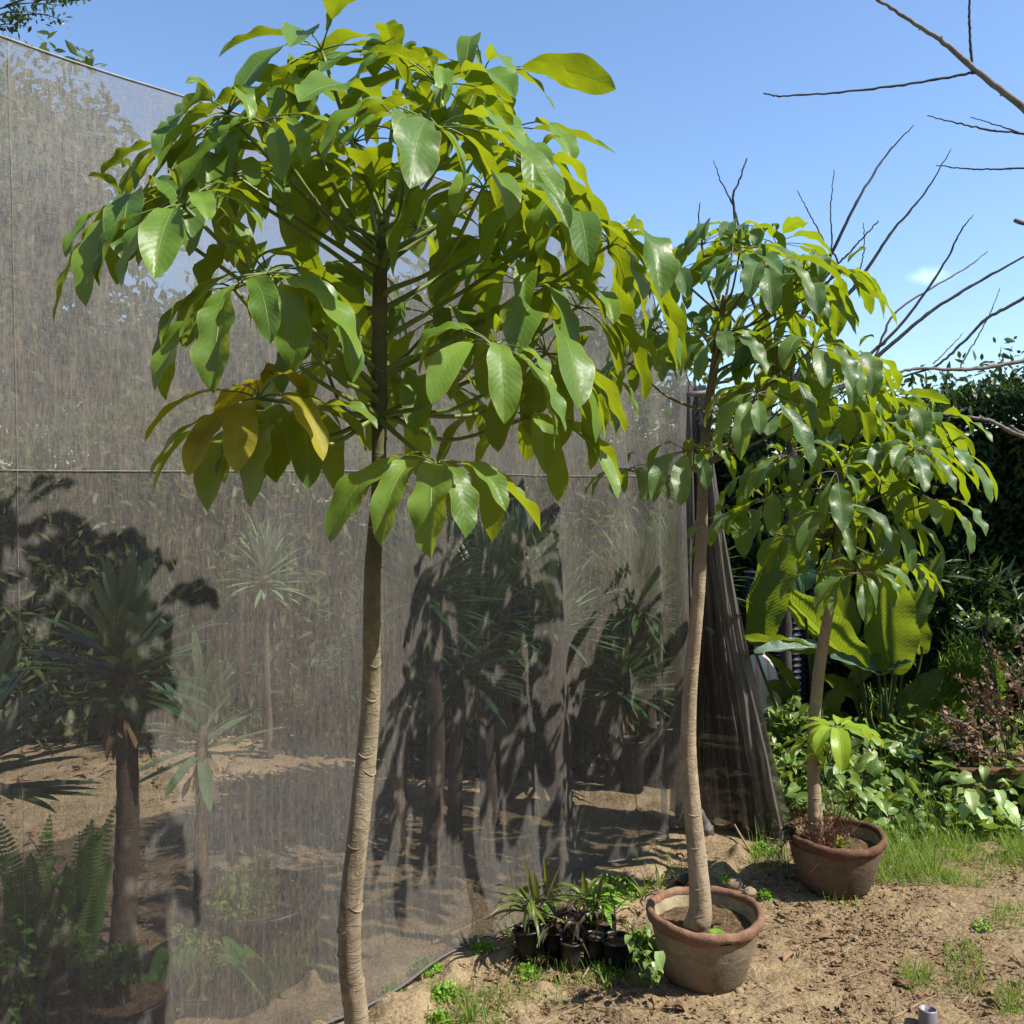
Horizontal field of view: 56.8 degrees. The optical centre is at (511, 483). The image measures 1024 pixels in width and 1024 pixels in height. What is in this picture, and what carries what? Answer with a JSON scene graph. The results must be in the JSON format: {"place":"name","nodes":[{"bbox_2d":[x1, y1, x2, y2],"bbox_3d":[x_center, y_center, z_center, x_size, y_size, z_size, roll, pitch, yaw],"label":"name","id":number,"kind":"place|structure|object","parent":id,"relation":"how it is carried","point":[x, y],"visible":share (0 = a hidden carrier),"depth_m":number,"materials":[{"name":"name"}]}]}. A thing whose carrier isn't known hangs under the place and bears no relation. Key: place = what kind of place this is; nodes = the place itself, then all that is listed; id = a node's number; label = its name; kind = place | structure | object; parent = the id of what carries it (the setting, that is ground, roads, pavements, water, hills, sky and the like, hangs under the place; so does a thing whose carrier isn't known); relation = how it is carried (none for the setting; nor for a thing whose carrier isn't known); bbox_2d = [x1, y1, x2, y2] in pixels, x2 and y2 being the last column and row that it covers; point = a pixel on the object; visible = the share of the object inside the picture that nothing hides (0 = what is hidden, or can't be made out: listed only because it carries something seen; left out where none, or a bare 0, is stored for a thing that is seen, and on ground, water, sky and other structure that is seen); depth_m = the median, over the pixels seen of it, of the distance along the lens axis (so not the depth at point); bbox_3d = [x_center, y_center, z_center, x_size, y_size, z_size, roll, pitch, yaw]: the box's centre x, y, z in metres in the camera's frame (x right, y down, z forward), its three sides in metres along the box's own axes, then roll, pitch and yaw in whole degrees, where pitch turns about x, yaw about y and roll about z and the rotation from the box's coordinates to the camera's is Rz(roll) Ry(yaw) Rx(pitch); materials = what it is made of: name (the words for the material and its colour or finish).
{"place":"outdoors","nodes":[
{"label":"outdoors","id":0,"kind":"place"},
{"bbox_2d":[214,920,324,1002],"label":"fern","id":1,"kind":"object","parent":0,"point":[245,955],"visible":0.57,"depth_m":2.69,"materials":[{"name":"green plant"}]},
{"bbox_2d":[0,489,1023,1023],"bbox_3d":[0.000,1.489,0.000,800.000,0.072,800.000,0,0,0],"label":"ground","id":2,"kind":"structure","parent":0,"point":[408,1005],"depth_m":3.35,"materials":[{"name":"soil"}]},
{"bbox_2d":[0,815,77,929],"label":"fern","id":3,"kind":"object","parent":2,"relation":"on","point":[30,920],"visible":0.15,"depth_m":2.74,"materials":[{"name":"green plant"}]},
{"bbox_2d":[0,16,79,300],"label":"leafy tree","id":4,"kind":"object","parent":2,"relation":"on","point":[43,45],"visible":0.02,"depth_m":5.65,"materials":[{"name":"green plant"}]},
{"bbox_2d":[0,0,90,39],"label":"leafy branch","id":5,"kind":"object","parent":4,"relation":"attached to","point":[11,18],"visible":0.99,"depth_m":5.17,"materials":[{"name":"green plant"}]},
{"bbox_2d":[0,903,96,1023],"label":"leafy bush","id":6,"kind":"object","parent":2,"relation":"on","point":[34,975],"visible":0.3,"depth_m":2.56,"materials":[{"name":"green plant"}]},
{"bbox_2d":[0,627,103,811],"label":"yucca","id":7,"kind":"object","parent":2,"relation":"on","point":[43,791],"visible":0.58,"depth_m":2.40,"materials":[{"name":"green plant"}]},
{"bbox_2d":[1,35,139,479],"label":"leafy tree","id":8,"kind":"object","parent":2,"relation":"on","point":[72,48],"visible":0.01,"depth_m":6.26,"materials":[{"name":"green plant"}]},
{"bbox_2d":[28,806,114,967],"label":"fern","id":9,"kind":"object","parent":2,"relation":"on","point":[76,874],"visible":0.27,"depth_m":2.65,"materials":[{"name":"green plant"}]},
{"bbox_2d":[35,956,181,1023],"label":"black tub","id":10,"kind":"object","parent":2,"relation":"on","point":[156,1020],"visible":0.26,"depth_m":2.39,"materials":[{"name":"plastic"}]},
{"bbox_2d":[74,939,146,1005],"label":"leafy bush","id":11,"kind":"object","parent":10,"relation":"in","point":[97,968],"visible":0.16,"depth_m":2.40,"materials":[{"name":"green plant"}]},
{"bbox_2d":[16,547,223,1001],"bbox_3d":[-1.022,0.755,2.515,0.473,1.178,0.512,0,0,17],"label":"yucca","id":12,"kind":"object","parent":10,"relation":"in","point":[90,638],"visible":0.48,"depth_m":2.47,"materials":[{"name":"green plant"}]},
{"bbox_2d":[153,945,217,1000],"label":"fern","id":13,"kind":"object","parent":10,"relation":"in","point":[184,967],"visible":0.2,"depth_m":2.51,"materials":[{"name":"green plant"}]},
{"bbox_2d":[160,921,225,999],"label":"leafy bush","id":14,"kind":"object","parent":2,"relation":"on","point":[194,928],"visible":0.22,"depth_m":2.77,"materials":[{"name":"green plant"}]},
{"bbox_2d":[138,623,288,922],"bbox_3d":[-0.952,0.969,2.936,0.497,1.064,0.464,0,0,0],"label":"yucca","id":15,"kind":"object","parent":2,"relation":"on","point":[211,704],"visible":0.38,"depth_m":2.92,"materials":[{"name":"green plant"}]},
{"bbox_2d":[192,869,323,995],"bbox_3d":[-0.789,1.389,2.949,0.398,0.218,0.394,0,0,0],"label":"black tub","id":16,"kind":"object","parent":2,"relation":"on","point":[283,921],"visible":0.45,"depth_m":2.84,"materials":[{"name":"plastic"}]},
{"bbox_2d":[203,849,284,921],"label":"leafy bush","id":17,"kind":"object","parent":16,"relation":"in","point":[221,899],"visible":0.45,"depth_m":2.90,"materials":[{"name":"green plant"}]},
{"bbox_2d":[211,513,309,757],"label":"yucca","id":18,"kind":"object","parent":2,"relation":"on","point":[267,717],"visible":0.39,"depth_m":5.17,"materials":[{"name":"green plant"}]},
{"bbox_2d":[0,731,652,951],"bbox_3d":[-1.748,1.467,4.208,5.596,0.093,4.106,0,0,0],"label":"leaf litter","id":19,"kind":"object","parent":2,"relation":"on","point":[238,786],"visible":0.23,"depth_m":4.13,"materials":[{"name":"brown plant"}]},
{"bbox_2d":[0,34,693,1023],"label":"shade net","id":20,"kind":"object","parent":2,"relation":"on","point":[82,128],"visible":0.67,"depth_m":2.40,"materials":[{"name":"fabric"}]},
{"bbox_2d":[670,384,789,839],"bbox_3d":[0.916,0.542,4.062,0.551,1.943,0.268,0,0,31],"label":"gathered net end","id":21,"kind":"object","parent":20,"relation":"hanging from","point":[740,787],"visible":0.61,"depth_m":4.08,"materials":[{"name":"black fabric"}]},
{"bbox_2d":[0,367,741,749],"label":"hedge","id":22,"kind":"object","parent":2,"relation":"on","point":[218,521],"visible":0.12,"depth_m":5.56,"materials":[{"name":"green plant"}]},
{"bbox_2d":[315,563,456,804],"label":"yucca","id":23,"kind":"object","parent":2,"relation":"on","point":[388,696],"visible":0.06,"depth_m":4.37,"materials":[{"name":"green plant"}]},
{"bbox_2d":[322,520,488,851],"bbox_3d":[-0.420,0.811,3.903,0.710,1.378,0.712,0,0,0],"label":"yucca","id":24,"kind":"object","parent":2,"relation":"on","point":[402,651],"visible":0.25,"depth_m":3.87,"materials":[{"name":"green plant"}]},
{"bbox_2d":[342,495,505,865],"bbox_3d":[-0.346,0.761,3.754,0.718,1.482,0.659,0,0,0],"label":"yucca","id":25,"kind":"object","parent":2,"relation":"on","point":[431,756],"visible":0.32,"depth_m":3.73,"materials":[{"name":"green plant"}]},
{"bbox_2d":[411,955,441,977],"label":"weed","id":26,"kind":"object","parent":2,"relation":"on","point":[436,966],"visible":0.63,"depth_m":2.92,"materials":[{"name":"green plant"}]},
{"bbox_2d":[311,621,568,750],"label":"leafy bush","id":27,"kind":"object","parent":2,"relation":"on","point":[529,651],"visible":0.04,"depth_m":5.23,"materials":[{"name":"green plant"}]},
{"bbox_2d":[431,979,462,1002],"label":"weed","id":28,"kind":"object","parent":2,"relation":"on","point":[447,984],"visible":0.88,"depth_m":2.77,"materials":[{"name":"green plant"}]},
{"bbox_2d":[382,577,533,842],"bbox_3d":[-0.194,0.929,4.001,0.647,1.146,0.658,0,0,-24],"label":"yucca","id":29,"kind":"object","parent":2,"relation":"on","point":[453,703],"visible":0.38,"depth_m":3.96,"materials":[{"name":"green plant"}]},
{"bbox_2d":[469,939,495,954],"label":"weed","id":30,"kind":"object","parent":2,"relation":"on","point":[482,946],"visible":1,"depth_m":3.02,"materials":[{"name":"green plant"}]},
{"bbox_2d":[439,522,562,825],"bbox_3d":[-0.114,0.805,4.201,0.795,1.395,0.836,0,0,0],"label":"yucca","id":31,"kind":"object","parent":2,"relation":"on","point":[482,730],"visible":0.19,"depth_m":4.17,"materials":[{"name":"green plant"}]},
{"bbox_2d":[292,262,734,498],"bbox_3d":[-0.133,-0.201,7.350,3.961,3.404,2.172,0,0,0],"label":"leafy tree","id":32,"kind":"object","parent":2,"relation":"on","point":[691,369],"visible":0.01,"depth_m":7.23,"materials":[{"name":"green plant"}]},
{"bbox_2d":[378,684,659,780],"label":"leafy bush","id":33,"kind":"object","parent":2,"relation":"on","point":[518,723],"visible":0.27,"depth_m":4.85,"materials":[{"name":"green plant"}]},
{"bbox_2d":[452,489,591,800],"bbox_3d":[0.021,0.748,4.494,0.764,1.508,0.719,0,0,0],"label":"yucca","id":34,"kind":"object","parent":2,"relation":"on","point":[508,780],"visible":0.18,"depth_m":4.45,"materials":[{"name":"green plant"}]},
{"bbox_2d":[512,923,541,963],"bbox_3d":[0.053,1.451,2.978,0.097,0.098,0.096,-5,-6,0],"label":"nursery pot","id":35,"kind":"object","parent":2,"relation":"on","point":[528,942],"visible":0.83,"depth_m":2.95,"materials":[{"name":"black plastic"}]},
{"bbox_2d":[490,858,580,945],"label":"potted plant","id":36,"kind":"object","parent":35,"relation":"in","point":[529,908],"visible":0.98,"depth_m":2.97,"materials":[{"name":"green plant"}]},
{"bbox_2d":[504,893,595,955],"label":"potted plant","id":37,"kind":"object","parent":2,"relation":"on","point":[545,929],"visible":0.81,"depth_m":2.98,"materials":[{"name":"green plant"}]},
{"bbox_2d":[542,922,568,961],"bbox_3d":[0.136,1.454,2.998,0.091,0.093,0.090,1,0,0],"label":"nursery pot","id":38,"kind":"object","parent":2,"relation":"on","point":[552,942],"visible":0.61,"depth_m":2.97,"materials":[{"name":"black plastic"}]},
{"bbox_2d":[495,533,630,817],"bbox_3d":[0.207,0.854,4.307,0.727,1.297,0.695,0,0,0],"label":"yucca","id":39,"kind":"object","parent":2,"relation":"on","point":[558,714],"visible":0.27,"depth_m":4.27,"materials":[{"name":"green plant"}]},
{"bbox_2d":[559,937,582,973],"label":"nursery pot","id":40,"kind":"object","parent":2,"relation":"on","point":[567,948],"visible":0.97,"depth_m":2.90,"materials":[{"name":"black plastic"}]},
{"bbox_2d":[558,899,593,944],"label":"potted plant","id":41,"kind":"object","parent":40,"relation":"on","point":[576,925],"visible":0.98,"depth_m":2.91,"materials":[{"name":"plant"}]},
{"bbox_2d":[568,910,595,940],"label":"nursery pot","id":42,"kind":"object","parent":2,"relation":"on","point":[585,924],"visible":0.37,"depth_m":3.06,"materials":[{"name":"black plastic"}]},
{"bbox_2d":[552,870,616,923],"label":"potted plant","id":43,"kind":"object","parent":42,"relation":"in","point":[584,890],"visible":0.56,"depth_m":3.11,"materials":[{"name":"green plant"}]},
{"bbox_2d":[582,930,607,965],"bbox_3d":[0.257,1.457,2.960,0.083,0.088,0.082,6,-4,0],"label":"nursery pot","id":44,"kind":"object","parent":2,"relation":"on","point":[594,947],"visible":0.91,"depth_m":2.93,"materials":[{"name":"black plastic"}]},
{"bbox_2d":[568,875,621,939],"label":"potted plant","id":45,"kind":"object","parent":44,"relation":"in","point":[598,899],"visible":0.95,"depth_m":2.96,"materials":[{"name":"green plant"}]},
{"bbox_2d":[533,591,670,734],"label":"leafy bush","id":46,"kind":"object","parent":2,"relation":"on","point":[666,648],"visible":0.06,"depth_m":5.50,"materials":[{"name":"green plant"}]},
{"bbox_2d":[587,912,616,932],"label":"nursery pot","id":47,"kind":"object","parent":2,"relation":"on","point":[604,926],"visible":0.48,"depth_m":3.05,"materials":[{"name":"black plastic"}]},
{"bbox_2d":[580,886,631,927],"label":"potted plant","id":48,"kind":"object","parent":47,"relation":"on","point":[605,911],"visible":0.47,"depth_m":3.07,"materials":[{"name":"green plant"}]},
{"bbox_2d":[589,957,630,978],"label":"weed","id":49,"kind":"object","parent":2,"relation":"on","point":[619,971],"visible":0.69,"depth_m":2.89,"materials":[{"name":"green plant"}]},
{"bbox_2d":[548,595,673,791],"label":"yucca","id":50,"kind":"object","parent":2,"relation":"on","point":[624,707],"visible":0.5,"depth_m":4.58,"materials":[{"name":"green plant"}]},
{"bbox_2d":[590,871,638,901],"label":"weed","id":51,"kind":"object","parent":2,"relation":"on","point":[620,892],"visible":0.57,"depth_m":3.43,"materials":[{"name":"green plant"}]},
{"bbox_2d":[600,930,632,971],"bbox_3d":[0.325,1.454,2.932,0.101,0.093,0.100,-1,1,0],"label":"nursery pot","id":52,"kind":"object","parent":2,"relation":"on","point":[618,953],"visible":0.83,"depth_m":2.90,"materials":[{"name":"black plastic"}]},
{"bbox_2d":[594,889,638,942],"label":"potted plant","id":53,"kind":"object","parent":52,"relation":"on","point":[614,914],"visible":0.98,"depth_m":2.92,"materials":[{"name":"green plant"}]},
{"bbox_2d":[576,509,675,784],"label":"yucca","id":54,"kind":"object","parent":2,"relation":"on","point":[643,724],"visible":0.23,"depth_m":4.68,"materials":[{"name":"green plant"}]},
{"bbox_2d":[618,735,646,794],"bbox_3d":[0.581,1.369,4.600,0.147,0.258,0.145,0,0,0],"label":"nursery pot","id":55,"kind":"object","parent":2,"relation":"on","point":[623,774],"visible":0.59,"depth_m":4.55,"materials":[{"name":"black plastic"}]},
{"bbox_2d":[631,929,657,959],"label":"weed","id":56,"kind":"object","parent":2,"relation":"on","point":[638,937],"visible":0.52,"depth_m":3.04,"materials":[{"name":"green plant"}]},
{"bbox_2d":[624,920,665,987],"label":"heart leaf vine","id":57,"kind":"object","parent":2,"relation":"on","point":[657,963],"visible":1,"depth_m":2.71,"materials":[{"name":"green plant"}]},
{"bbox_2d":[647,721,672,788],"bbox_3d":[0.749,1.349,4.700,0.157,0.298,0.156,0,0,0],"label":"nursery pot","id":58,"kind":"object","parent":2,"relation":"on","point":[652,733],"visible":0.29,"depth_m":4.65,"materials":[{"name":"black plastic"}]},
{"bbox_2d":[599,492,756,721],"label":"yucca","id":59,"kind":"object","parent":2,"relation":"on","point":[668,537],"visible":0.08,"depth_m":4.94,"materials":[{"name":"green plant"}]},
{"bbox_2d":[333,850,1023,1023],"bbox_3d":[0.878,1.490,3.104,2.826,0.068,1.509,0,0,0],"label":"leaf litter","id":60,"kind":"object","parent":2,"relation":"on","point":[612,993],"visible":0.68,"depth_m":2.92,"materials":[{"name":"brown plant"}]},
{"bbox_2d":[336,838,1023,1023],"bbox_3d":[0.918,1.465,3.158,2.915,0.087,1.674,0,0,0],"label":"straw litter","id":61,"kind":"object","parent":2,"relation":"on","point":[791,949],"visible":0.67,"depth_m":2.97,"materials":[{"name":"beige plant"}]},
{"bbox_2d":[646,886,764,994],"bbox_3d":[0.585,1.388,2.869,0.355,0.216,0.351,0,0,0],"label":"terracotta pot","id":62,"kind":"object","parent":2,"relation":"on","point":[705,962],"visible":0.85,"depth_m":2.77,"materials":[{"name":"ceramic"}]},
{"bbox_2d":[585,216,902,931],"bbox_3d":[0.686,0.267,2.853,0.868,2.198,0.898,0,0,27],"label":"umbrella tree","id":63,"kind":"object","parent":62,"relation":"in","point":[781,293],"visible":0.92,"depth_m":2.80,"materials":[{"name":"green plant"}]},
{"bbox_2d":[420,808,1023,1023],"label":"grass","id":64,"kind":"structure","parent":2,"relation":"on","point":[923,866],"depth_m":3.56,"materials":[{"name":"green plant"}]},
{"bbox_2d":[440,852,1022,1023],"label":"gravel","id":65,"kind":"structure","parent":2,"relation":"on","point":[763,1019],"depth_m":3.05,"materials":[{"name":"gravel"}]},
{"bbox_2d":[743,571,755,655],"bbox_3d":[1.446,1.014,5.700,0.110,0.972,0.110,0,0,0],"label":"pot stack","id":66,"kind":"object","parent":2,"relation":"on","point":[748,581],"visible":0.18,"depth_m":5.67,"materials":[{"name":"black plastic"}]},
{"bbox_2d":[750,646,783,713],"bbox_3d":[1.361,1.191,5.195,0.265,0.618,0.247,0,0,0],"label":"white sack","id":67,"kind":"object","parent":2,"relation":"on","point":[769,669],"visible":0.2,"depth_m":5.12,"materials":[{"name":"white plastic"}]},
{"bbox_2d":[745,524,845,765],"bbox_3d":[1.463,0.864,4.899,0.700,1.315,0.360,0,0,-23],"label":"bird of paradise plant","id":68,"kind":"object","parent":2,"relation":"on","point":[765,617],"visible":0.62,"depth_m":4.88,"materials":[{"name":"green plant"}]},
{"bbox_2d":[791,614,800,696],"bbox_3d":[1.656,1.086,5.600,0.106,0.828,0.106,0,0,0],"label":"pot stack","id":69,"kind":"object","parent":2,"relation":"on","point":[796,659],"visible":0.11,"depth_m":5.56,"materials":[{"name":"black plastic"}]},
{"bbox_2d":[763,694,830,785],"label":"leafy bush","id":70,"kind":"object","parent":2,"relation":"on","point":[794,723],"visible":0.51,"depth_m":4.67,"materials":[{"name":"green plant"}]},
{"bbox_2d":[799,590,807,703],"bbox_3d":[1.800,0.996,5.850,0.106,1.008,0.106,0,0,0],"label":"pot stack","id":71,"kind":"object","parent":2,"relation":"on","point":[803,674],"visible":0.14,"depth_m":5.81,"materials":[{"name":"black plastic"}]},
{"bbox_2d":[806,582,823,718],"bbox_3d":[1.854,1.032,5.800,0.106,0.936,0.106,0,0,0],"label":"pot stack","id":72,"kind":"object","parent":2,"relation":"on","point":[810,591],"visible":0.17,"depth_m":5.78,"materials":[{"name":"black plastic"}]},
{"bbox_2d":[784,816,887,898],"bbox_3d":[1.198,1.389,3.509,0.365,0.213,0.360,0,0,0],"label":"terracotta pot","id":73,"kind":"object","parent":2,"relation":"on","point":[851,871],"visible":0.69,"depth_m":3.39,"materials":[{"name":"ceramic"}]},
{"bbox_2d":[755,823,796,885],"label":"trailing weed","id":74,"kind":"object","parent":73,"relation":"hanging from","point":[787,830],"visible":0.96,"depth_m":3.47,"materials":[{"name":"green plant"}]},
{"bbox_2d":[773,788,867,873],"bbox_3d":[1.143,1.258,3.498,0.325,0.314,0.392,0,0,20],"label":"dead weed tangle","id":75,"kind":"object","parent":73,"relation":"in","point":[831,826],"visible":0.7,"depth_m":3.48,"materials":[{"name":"brown plant"}]},
{"bbox_2d":[687,371,997,844],"bbox_3d":[1.292,0.460,3.444,1.180,1.778,0.768,0,0,-14],"label":"umbrella tree","id":76,"kind":"object","parent":73,"relation":"in","point":[924,455],"visible":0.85,"depth_m":3.35,"materials":[{"name":"green plant"}]},
{"bbox_2d":[831,774,883,839],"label":"arrowhead plant","id":77,"kind":"object","parent":73,"relation":"on","point":[842,779],"visible":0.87,"depth_m":3.53,"materials":[{"name":"green plant"}]},
{"bbox_2d":[669,336,1023,733],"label":"hedge","id":78,"kind":"object","parent":2,"relation":"on","point":[1001,456],"visible":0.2,"depth_m":5.84,"materials":[{"name":"green plant"}]},
{"bbox_2d":[698,125,1023,710],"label":"bare tree","id":79,"kind":"object","parent":2,"relation":"on","point":[785,628],"visible":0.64,"depth_m":5.39,"materials":[{"name":"brown plant"}]},
{"bbox_2d":[788,467,958,769],"bbox_3d":[1.867,0.716,5.003,1.024,1.605,0.447,0,0,0],"label":"bird of paradise plant","id":80,"kind":"object","parent":2,"relation":"on","point":[898,637],"visible":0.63,"depth_m":4.95,"materials":[{"name":"green plant"}]},
{"bbox_2d":[763,753,1023,839],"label":"undergrowth","id":81,"kind":"object","parent":2,"relation":"on","point":[990,802],"visible":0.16,"depth_m":4.28,"materials":[{"name":"green plant"}]},
{"bbox_2d":[763,0,1023,438],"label":"bare tree","id":82,"kind":"object","parent":2,"relation":"on","point":[1014,100],"visible":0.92,"depth_m":4.59,"materials":[{"name":"brown plant"}]},
{"bbox_2d":[767,688,1023,844],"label":"ground cover","id":83,"kind":"object","parent":2,"relation":"on","point":[871,763],"visible":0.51,"depth_m":4.33,"materials":[{"name":"green plant"}]},
{"bbox_2d":[918,1005,937,1023],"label":"pipe stub","id":84,"kind":"object","parent":2,"relation":"on","point":[927,1014],"visible":1,"depth_m":2.61,"materials":[{"name":"grey plastic"}]},
{"bbox_2d":[892,722,975,788],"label":"leafy bush","id":85,"kind":"object","parent":2,"relation":"on","point":[914,742],"visible":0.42,"depth_m":4.60,"materials":[{"name":"green plant"}]},
{"bbox_2d":[887,762,985,851],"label":"seeding grass","id":86,"kind":"structure","parent":2,"relation":"on","point":[928,799],"depth_m":4.08,"materials":[{"name":"green plant"}]},
{"bbox_2d":[851,681,1023,744],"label":"leafy bush","id":87,"kind":"object","parent":2,"relation":"on","point":[945,727],"visible":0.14,"depth_m":5.30,"materials":[{"name":"green plant"}]},
{"bbox_2d":[859,540,1023,725],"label":"hanging creeper","id":88,"kind":"object","parent":2,"relation":"on","point":[974,598],"visible":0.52,"depth_m":5.33,"materials":[{"name":"green plant"}]},
{"bbox_2d":[924,627,1007,734],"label":"leafy bush","id":89,"kind":"object","parent":2,"relation":"on","point":[965,670],"visible":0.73,"depth_m":4.92,"materials":[{"name":"green plant"}]},
{"bbox_2d":[939,752,1023,808],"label":"terracotta trough","id":90,"kind":"object","parent":2,"relation":"on","point":[973,770],"visible":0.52,"depth_m":4.36,"materials":[{"name":"ceramic"}]},
{"bbox_2d":[922,699,993,766],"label":"dusty succulent","id":91,"kind":"object","parent":90,"relation":"in","point":[977,734],"visible":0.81,"depth_m":4.46,"materials":[{"name":"brown plant"}]},
{"bbox_2d":[936,710,1006,766],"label":"dusty succulent","id":92,"kind":"object","parent":90,"relation":"in","point":[990,730],"visible":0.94,"depth_m":4.43,"materials":[{"name":"brown plant"}]},
{"bbox_2d":[953,667,1021,765],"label":"dusty succulent","id":93,"kind":"object","parent":90,"relation":"in","point":[990,705],"visible":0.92,"depth_m":4.55,"materials":[{"name":"brown plant"}]},
{"bbox_2d":[978,616,1023,745],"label":"dusty succulent","id":94,"kind":"object","parent":90,"relation":"in","point":[1011,678],"visible":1,"depth_m":4.51,"materials":[{"name":"brown plant"}]},
{"bbox_2d":[953,608,1011,751],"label":"leafy bush","id":95,"kind":"object","parent":2,"relation":"on","point":[990,623],"visible":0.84,"depth_m":4.89,"materials":[{"name":"green plant"}]},
{"bbox_2d":[958,789,1023,843],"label":"arrowhead vine","id":96,"kind":"object","parent":2,"relation":"on","point":[1007,807],"visible":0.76,"depth_m":4.01,"materials":[{"name":"green plant"}]},
{"bbox_2d":[0,0,1023,485],"label":"sky","id":97,"kind":"structure","parent":0,"point":[690,78],"materials":[{"name":"blue"}]},
{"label":"terracotta pot","id":98,"kind":"object","parent":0,"visible":0},
{"bbox_2d":[52,0,686,1023],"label":"umbrella tree","id":99,"kind":"object","parent":98,"relation":"in","point":[532,200],"visible":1,"depth_m":1.65,"materials":[{"name":"green plant"}]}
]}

